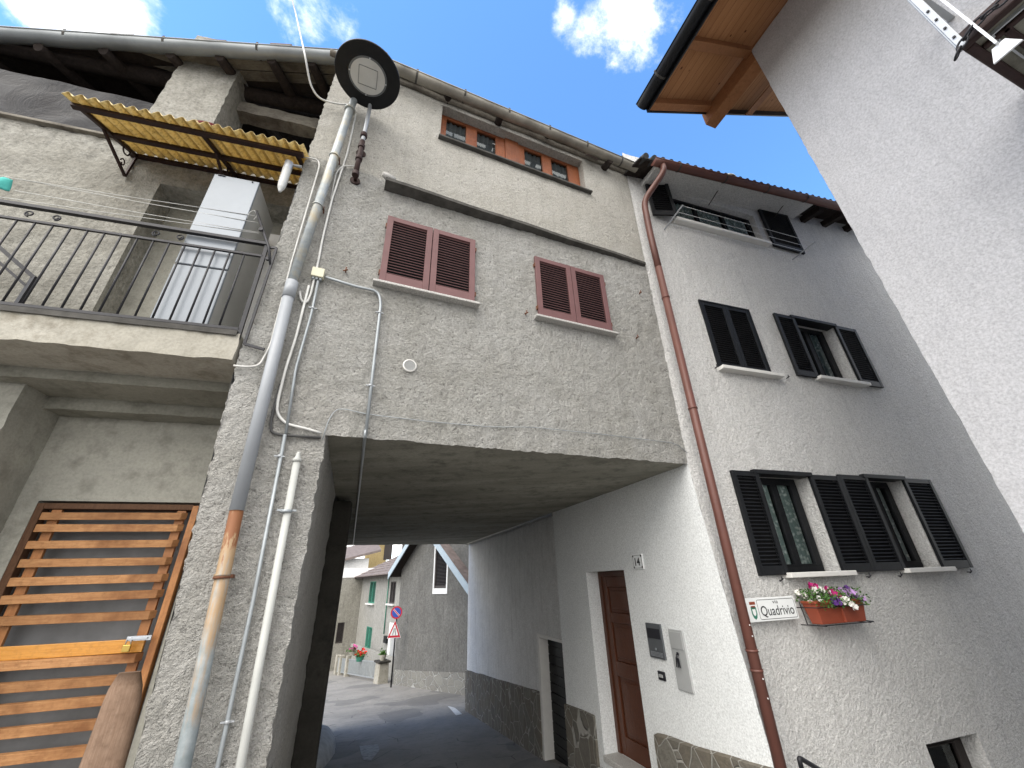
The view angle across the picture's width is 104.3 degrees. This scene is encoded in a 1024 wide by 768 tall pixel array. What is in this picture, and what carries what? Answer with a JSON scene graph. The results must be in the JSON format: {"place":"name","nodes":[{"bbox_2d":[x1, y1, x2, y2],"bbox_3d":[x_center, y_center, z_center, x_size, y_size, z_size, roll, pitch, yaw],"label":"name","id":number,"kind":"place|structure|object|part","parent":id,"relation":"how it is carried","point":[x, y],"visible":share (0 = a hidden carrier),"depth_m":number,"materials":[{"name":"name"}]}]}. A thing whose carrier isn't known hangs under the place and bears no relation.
{"place":"outdoors","nodes":[
{"label":"outdoors","id":0,"kind":"place"},
{"bbox_2d":[0,0,835,560],"label":"sky","id":1,"kind":"structure","parent":0,"point":[581,69],"materials":[{"name":"blue"}]},
{"bbox_2d":[322,670,760,767],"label":"road","id":2,"kind":"structure","parent":0,"point":[405,727],"depth_m":9.20,"materials":[{"name":"grey asphalt"}]},
{"bbox_2d":[79,671,142,767],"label":"wooden post","id":3,"kind":"object","parent":2,"relation":"on","point":[110,740],"visible":1,"depth_m":2.27,"materials":[{"name":"brown wood"}]},
{"bbox_2d":[316,725,335,767],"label":"kerb stone","id":4,"kind":"object","parent":2,"relation":"on","point":[327,747],"visible":0.67,"depth_m":7.64,"materials":[{"name":"grey stone"}]},
{"bbox_2d":[360,744,378,760],"bbox_3d":[-2.790,7.261,7.848,0.361,0.116,1.335,8,-28,-19],"label":"road patch","id":5,"kind":"object","parent":2,"relation":"on","point":[369,752],"visible":1,"depth_m":7.88,"materials":[{"name":"grey asphalt"}]},
{"bbox_2d":[448,706,461,714],"bbox_3d":[-1.614,9.158,11.168,0.170,0.136,1.583,6,-27,-16],"label":"road marking","id":6,"kind":"object","parent":2,"relation":"on","point":[455,711],"visible":1,"depth_m":10.99,"materials":[{"name":"paint"}]},
{"bbox_2d":[797,756,820,767],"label":"handrail","id":7,"kind":"object","parent":2,"relation":"on","point":[801,760],"visible":1,"depth_m":3.19,"materials":[{"name":"metal"}]},
{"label":"ground","id":8,"kind":"structure","parent":0,"visible":0},
{"bbox_2d":[0,25,387,767],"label":"balcony house","id":9,"kind":"structure","parent":8,"relation":"on","point":[112,391],"depth_m":3.64,"materials":[{"name":"paint"}]},
{"bbox_2d":[0,246,36,302],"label":"stair rail","id":10,"kind":"object","parent":9,"relation":"on","point":[26,288],"visible":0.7,"depth_m":3.25,"materials":[{"name":"metal"}]},
{"bbox_2d":[0,503,198,767],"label":"slatted gate","id":11,"kind":"structure","parent":9,"relation":"attached to","point":[88,593],"depth_m":2.98,"materials":[{"name":"brown wood"}]},
{"bbox_2d":[0,176,270,263],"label":"clothes line","id":12,"kind":"object","parent":9,"relation":"attached to","point":[262,230],"visible":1,"depth_m":3.51,"materials":[{"name":"paint"}]},
{"bbox_2d":[0,177,12,190],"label":"cloth","id":13,"kind":"object","parent":12,"relation":"hanging from","point":[5,184],"visible":0.98,"depth_m":3.32,"materials":[{"name":"teal fabric"}]},
{"bbox_2d":[62,92,308,188],"bbox_3d":[-3.119,-2.455,4.162,1.922,0.447,0.843,5,-27,-14],"label":"canopy","id":14,"kind":"object","parent":9,"relation":"attached to","point":[132,130],"visible":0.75,"depth_m":4.03,"materials":[{"name":"plastic"}]},
{"bbox_2d":[119,205,282,317],"bbox_3d":[-3.008,-1.029,4.253,1.704,2.115,0.060,5,-27,-14],"label":"doorway back","id":15,"kind":"structure","parent":9,"relation":"in","point":[138,289],"depth_m":4.18,"materials":[{"name":"paint"}]},
{"bbox_2d":[150,174,272,326],"bbox_3d":[-2.721,-1.112,3.726,0.388,1.740,0.561,5,-27,-14],"label":"metal cabinet","id":16,"kind":"object","parent":9,"relation":"on","point":[224,193],"visible":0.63,"depth_m":3.57,"materials":[{"name":"beige metal"}]},
{"bbox_3d":[-2.636,-0.729,3.260,0.388,0.575,0.025,5,-27,-14],"label":"lower door","id":17,"kind":"part","parent":16,"relation":"part of","materials":[{"name":"white metal"}]},
{"bbox_3d":[-2.663,-1.502,3.642,0.388,1.120,0.025,5,-27,-14],"label":"upper door","id":18,"kind":"part","parent":16,"relation":"part of","materials":[{"name":"white metal"}]},
{"bbox_2d":[242,234,279,338],"bbox_3d":[-2.524,-0.877,4.301,0.720,1.855,0.060,5,-27,-14],"label":"white door","id":19,"kind":"structure","parent":9,"relation":"in","point":[273,240],"depth_m":4.32,"materials":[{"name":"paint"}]},
{"bbox_2d":[330,568,373,670],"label":"buff house","id":20,"kind":"structure","parent":8,"relation":"on","point":[347,616],"depth_m":27.44,"materials":[{"name":"paint"}]},
{"bbox_2d":[333,654,375,678],"bbox_3d":[-8.207,15.017,20.817,0.240,1.582,7.373,16,-31,-32],"label":"garden fence","id":21,"kind":"object","parent":8,"relation":"on","point":[341,668],"visible":0.7,"depth_m":21.38,"materials":[{"name":"metal"}]},
{"bbox_2d":[346,644,357,655],"bbox_3d":[-8.880,14.745,22.083,0.604,0.530,0.580,-2,-26,0],"label":"flower pot","id":22,"kind":"object","parent":21,"relation":"on","point":[352,650],"visible":1,"depth_m":22.02,"materials":[{"name":"plant"}]},
{"bbox_2d":[354,647,367,661],"bbox_3d":[-7.822,13.981,20.553,0.761,0.580,0.736,-10,-27,15],"label":"flower pot","id":23,"kind":"object","parent":21,"relation":"on","point":[358,655],"visible":1,"depth_m":20.45,"materials":[{"name":"green paint"}]},
{"bbox_2d":[344,545,380,567],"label":"house","id":24,"kind":"structure","parent":8,"relation":"on","point":[353,554],"depth_m":39.46,"materials":[{"name":"paint"}]},
{"bbox_2d":[350,643,393,678],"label":"garden wall","id":25,"kind":"structure","parent":8,"relation":"on","point":[372,655],"depth_m":21.84,"materials":[{"name":"paint"}]},
{"bbox_2d":[373,659,390,683],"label":"gate pillar","id":26,"kind":"structure","parent":8,"relation":"on","point":[381,672],"depth_m":18.00,"materials":[{"name":"concrete"}]},
{"bbox_2d":[378,648,386,660],"bbox_3d":[-5.994,12.544,18.500,0.421,0.503,0.434,-2,-26,0],"label":"flower pot","id":27,"kind":"object","parent":26,"relation":"on","point":[382,654],"visible":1,"depth_m":18.38,"materials":[{"name":"ceramic"}]},
{"bbox_2d":[364,545,403,567],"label":"yellow house","id":28,"kind":"structure","parent":8,"relation":"on","point":[381,557],"depth_m":46.06,"materials":[{"name":"paint"}]},
{"bbox_2d":[383,545,392,559],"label":"window","id":29,"kind":"structure","parent":28,"relation":"in","point":[388,548],"depth_m":46.46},
{"bbox_2d":[387,606,401,686],"bbox_3d":[-5.095,11.303,17.025,0.573,3.147,0.102,4,-27,-13],"label":"traffic sign","id":30,"kind":"object","parent":8,"relation":"on","point":[396,612],"visible":0.98,"depth_m":17.28,"materials":[{"name":"metal"}]},
{"bbox_2d":[353,556,437,656],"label":"shuttered house","id":31,"kind":"structure","parent":8,"relation":"on","point":[380,596],"depth_m":24.25,"materials":[{"name":"paint"}]},
{"bbox_2d":[389,638,393,655],"bbox_3d":[-6.148,13.636,20.545,0.012,1.583,0.992,13,-30,-28],"label":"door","id":32,"kind":"structure","parent":31,"relation":"in","point":[392,639],"depth_m":20.70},
{"bbox_2d":[133,49,686,767],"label":"grey house","id":33,"kind":"structure","parent":8,"relation":"on","point":[491,251],"depth_m":4.11,"materials":[{"name":"paint"}]},
{"bbox_2d":[215,434,286,767],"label":"conduit","id":34,"kind":"object","parent":33,"relation":"attached to","point":[227,721],"visible":1,"depth_m":2.46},
{"bbox_2d":[235,452,301,767],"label":"vent pipe","id":35,"kind":"object","parent":33,"relation":"attached to","point":[286,512],"visible":1,"depth_m":2.46,"materials":[{"name":"white plastic"}]},
{"bbox_2d":[233,157,319,367],"bbox_3d":[-2.067,-1.250,3.626,0.208,2.524,0.016,9,-28,-21],"label":"cable","id":36,"kind":"object","parent":33,"relation":"attached to","point":[267,350],"visible":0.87,"depth_m":3.64,"materials":[{"name":"grey plastic"}]},
{"bbox_2d":[277,159,301,192],"bbox_3d":[-2.226,-2.051,3.971,0.160,0.430,0.081,11,-29,-24],"label":"wall lamp","id":37,"kind":"object","parent":33,"relation":"attached to","point":[288,166],"visible":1,"depth_m":3.94,"materials":[{"name":"white glass"}]},
{"bbox_2d":[269,383,320,438],"bbox_3d":[-1.649,0.213,3.087,0.371,0.419,0.020,9,-28,-21],"label":"cable","id":38,"kind":"object","parent":33,"relation":"attached to","point":[281,434],"visible":1,"depth_m":3.00,"materials":[{"name":"grey plastic"}]},
{"bbox_2d":[276,285,321,433],"bbox_3d":[-1.659,-0.247,3.311,0.355,1.364,0.021,9,-28,-21],"label":"cable","id":39,"kind":"object","parent":33,"relation":"attached to","point":[285,371],"visible":1,"depth_m":3.15,"materials":[{"name":"grey plastic"}]},
{"bbox_2d":[284,280,318,433],"bbox_3d":[-1.730,-0.281,3.288,0.066,1.456,0.029,9,-28,-21],"label":"conduit","id":40,"kind":"object","parent":33,"relation":"attached to","point":[312,307],"visible":1,"depth_m":3.24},
{"bbox_2d":[311,266,324,281],"bbox_3d":[-1.776,-1.000,3.637,0.104,0.125,0.055,9,-28,-21],"label":"junction box","id":41,"kind":"object","parent":33,"relation":"attached to","point":[317,273],"visible":1,"depth_m":3.62,"materials":[{"name":"beige plastic"}]},
{"bbox_2d":[292,0,348,104],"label":"cable","id":42,"kind":"object","parent":33,"relation":"attached to","point":[320,98],"visible":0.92,"depth_m":4.54,"materials":[{"name":"grey plastic"}]},
{"bbox_2d":[298,114,356,302],"bbox_3d":[-1.860,-1.954,4.094,0.131,2.787,0.020,9,-28,-21],"label":"cable","id":43,"kind":"object","parent":33,"relation":"attached to","point":[322,239],"visible":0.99,"depth_m":3.96,"materials":[{"name":"grey plastic"}]},
{"bbox_2d":[330,165,354,199],"bbox_3d":[-1.778,-2.144,4.217,0.197,0.627,0.012,9,-28,-21],"label":"cable","id":44,"kind":"object","parent":33,"relation":"attached to","point":[335,178],"visible":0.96,"depth_m":4.20,"materials":[{"name":"grey plastic"}]},
{"bbox_2d":[325,276,382,544],"bbox_3d":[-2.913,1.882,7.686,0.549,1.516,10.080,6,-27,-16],"label":"conduit","id":45,"kind":"object","parent":33,"relation":"on","point":[371,385],"visible":1,"depth_m":3.63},
{"bbox_2d":[334,38,399,184],"bbox_3d":[-1.608,-2.945,4.231,0.699,1.358,0.699,-16,-29,26],"label":"street lamp","id":46,"kind":"object","parent":33,"relation":"attached to","point":[367,74],"visible":0.99,"depth_m":4.45,"materials":[{"name":"black metal"}]},
{"bbox_2d":[322,409,686,452],"bbox_3d":[0.258,0.555,3.806,3.744,0.316,0.007,9,-28,-21],"label":"cable","id":47,"kind":"object","parent":33,"relation":"attached to","point":[486,426],"visible":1,"depth_m":3.60,"materials":[{"name":"grey plastic"}]},
{"bbox_2d":[440,115,579,185],"bbox_3d":[-0.064,-3.209,6.062,2.247,0.735,0.570,9,-28,-21],"label":"window frame","id":48,"kind":"structure","parent":33,"relation":"in","point":[507,148],"depth_m":5.87,"materials":[{"name":"orange wood"}]},
{"bbox_2d":[388,544,468,694],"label":"gable house","id":49,"kind":"structure","parent":8,"relation":"on","point":[431,643],"depth_m":16.17,"materials":[{"name":"grey paint"}]},
{"bbox_2d":[465,153,1023,767],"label":"white house","id":50,"kind":"structure","parent":8,"relation":"on","point":[827,441],"depth_m":5.18,"materials":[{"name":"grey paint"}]},
{"bbox_2d":[548,640,567,766],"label":"cellar door","id":51,"kind":"structure","parent":50,"relation":"in","point":[556,664],"depth_m":6.91,"materials":[{"name":"black paint"}]},
{"bbox_2d":[602,576,650,767],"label":"door","id":52,"kind":"structure","parent":50,"relation":"in","point":[633,734],"depth_m":5.31,"materials":[{"name":"brown wood"}]},
{"bbox_2d":[632,554,644,569],"bbox_3d":[1.583,2.232,4.997,0.022,0.173,0.201,8,-28,-19],"label":"house number","id":53,"kind":"object","parent":50,"relation":"attached to","point":[638,561],"visible":1,"depth_m":4.98,"materials":[{"name":"white ceramic"}]},
{"bbox_2d":[645,622,666,659],"bbox_3d":[1.639,2.933,4.545,0.031,0.340,0.263,8,-28,-19],"label":"intercom","id":54,"kind":"object","parent":50,"relation":"attached to","point":[655,641],"visible":1,"depth_m":4.52,"materials":[{"name":"grey metal"}]},
{"bbox_2d":[657,670,665,681],"bbox_3d":[1.653,3.227,4.396,0.026,0.086,0.120,8,-28,-19],"label":"doorbell","id":55,"kind":"object","parent":50,"relation":"attached to","point":[661,675],"visible":1,"depth_m":4.38,"materials":[{"name":"black plastic"}]},
{"bbox_2d":[668,629,694,693],"bbox_3d":[1.753,2.890,4.168,0.071,0.539,0.217,8,-28,-19],"label":"letter box","id":56,"kind":"object","parent":50,"relation":"attached to","point":[681,661],"visible":1,"depth_m":4.15,"materials":[{"name":"metal"}]},
{"bbox_2d":[673,199,754,236],"bbox_3d":[3.436,-2.726,7.228,1.930,0.736,0.548,6,-27,-16],"label":"window frame","id":57,"kind":"structure","parent":50,"relation":"in","point":[677,203],"depth_m":7.15,"materials":[{"name":"black paint"}]},
{"bbox_2d":[664,205,814,259],"bbox_3d":[3.761,-2.430,6.486,2.758,0.078,0.473,6,-27,-16],"label":"clothes airer","id":58,"kind":"object","parent":50,"relation":"attached to","point":[737,234],"visible":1,"depth_m":6.38,"materials":[{"name":"white metal"}]},
{"bbox_2d":[745,596,799,622],"bbox_3d":[2.509,2.233,3.959,0.621,0.200,0.202,6,-27,-16],"label":"street sign","id":59,"kind":"object","parent":50,"relation":"attached to","point":[764,609],"visible":0.97,"depth_m":3.87,"materials":[{"name":"white metal"}]},
{"bbox_2d":[760,478,824,571],"bbox_3d":[3.117,1.748,4.904,0.779,1.049,0.558,6,-27,-16],"label":"window frame","id":60,"kind":"structure","parent":50,"relation":"in","point":[796,539],"depth_m":4.72,"materials":[{"name":"black paint"}]},
{"bbox_2d":[798,327,842,377],"bbox_3d":[4.708,-0.333,6.520,0.851,1.041,0.558,6,-27,-16],"label":"window frame","id":61,"kind":"structure","parent":50,"relation":"in","point":[821,355],"depth_m":6.40,"materials":[{"name":"black paint"}]},
{"bbox_2d":[794,582,873,626],"bbox_3d":[3.301,2.234,4.073,0.821,0.389,0.293,6,-27,-16],"label":"flower box","id":62,"kind":"object","parent":50,"relation":"attached to","point":[833,606],"visible":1,"depth_m":4.00,"materials":[{"name":"ceramic"}]},
{"bbox_2d":[870,482,923,567],"bbox_3d":[4.808,1.926,5.412,0.668,1.071,0.558,6,-27,-16],"label":"window frame","id":63,"kind":"structure","parent":50,"relation":"in","point":[905,545],"depth_m":5.23,"materials":[{"name":"black paint"}]},
{"bbox_2d":[926,737,971,767],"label":"window frame","id":64,"kind":"structure","parent":50,"relation":"in","point":[950,753],"depth_m":4.21,"materials":[{"name":"black wood"}]},
{"bbox_2d":[636,0,1023,532],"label":"house","id":65,"kind":"structure","parent":8,"relation":"on","point":[910,131],"depth_m":3.29,"materials":[{"name":"white paint"}]},
{"bbox_2d":[953,0,1007,60],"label":"chain","id":66,"kind":"object","parent":65,"relation":"hanging from","point":[995,6],"visible":1,"depth_m":2.38,"materials":[{"name":"paint"}]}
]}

